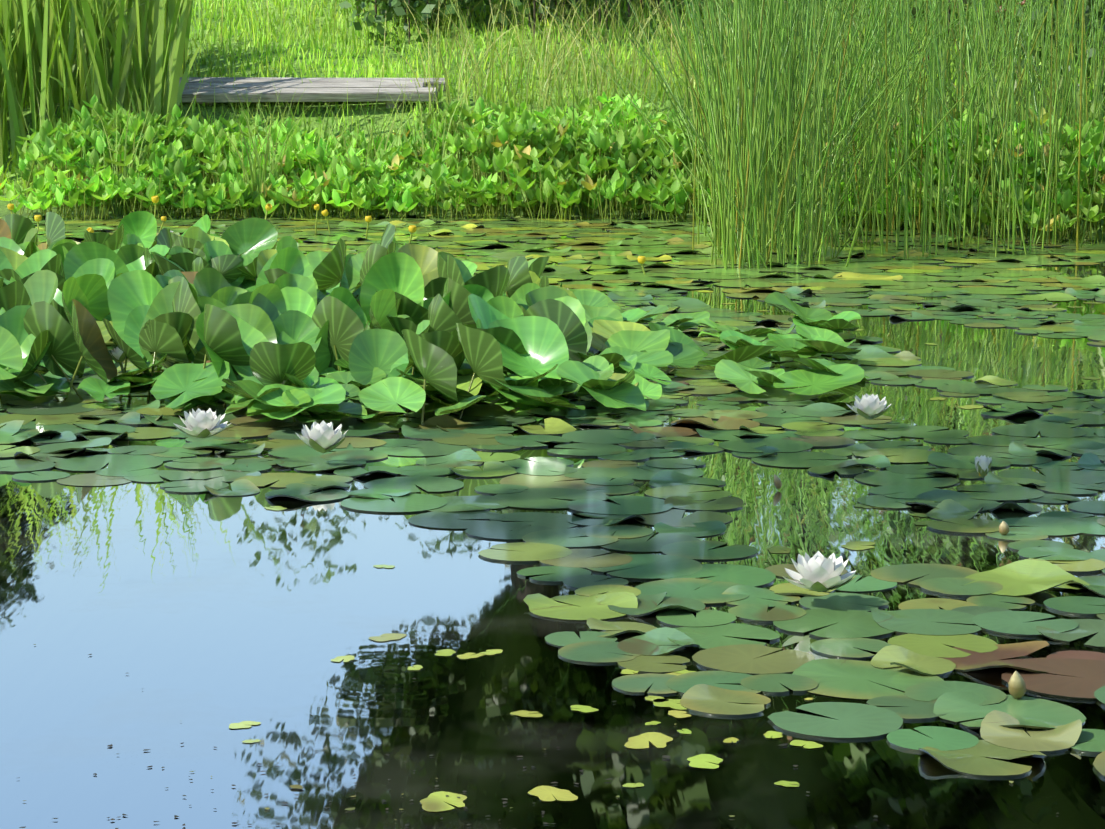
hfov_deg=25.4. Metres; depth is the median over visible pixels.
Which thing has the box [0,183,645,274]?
yellow pond lilies
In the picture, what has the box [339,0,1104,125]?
slope shrubs
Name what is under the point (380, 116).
terrain
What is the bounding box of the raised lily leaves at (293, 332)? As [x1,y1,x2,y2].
[0,211,870,424]
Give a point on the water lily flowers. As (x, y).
(819, 571)
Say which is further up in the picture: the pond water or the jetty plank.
the jetty plank
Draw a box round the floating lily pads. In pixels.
[0,211,1104,811]
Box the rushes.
[540,0,1104,269]
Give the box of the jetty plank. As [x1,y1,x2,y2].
[179,77,446,108]
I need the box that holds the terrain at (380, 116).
[0,0,1104,243]
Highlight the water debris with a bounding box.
[6,580,1057,828]
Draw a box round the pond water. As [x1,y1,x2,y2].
[0,215,1104,828]
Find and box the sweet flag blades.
[0,0,205,182]
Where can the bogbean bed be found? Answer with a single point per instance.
(320, 167)
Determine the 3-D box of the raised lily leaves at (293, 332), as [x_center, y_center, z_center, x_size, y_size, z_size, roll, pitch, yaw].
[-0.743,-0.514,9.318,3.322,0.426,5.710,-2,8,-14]
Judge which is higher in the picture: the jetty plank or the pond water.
the jetty plank
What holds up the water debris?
on the pond water
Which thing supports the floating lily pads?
on the pond water
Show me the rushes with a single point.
(763, 210)
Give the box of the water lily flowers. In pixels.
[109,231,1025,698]
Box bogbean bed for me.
[0,59,1104,245]

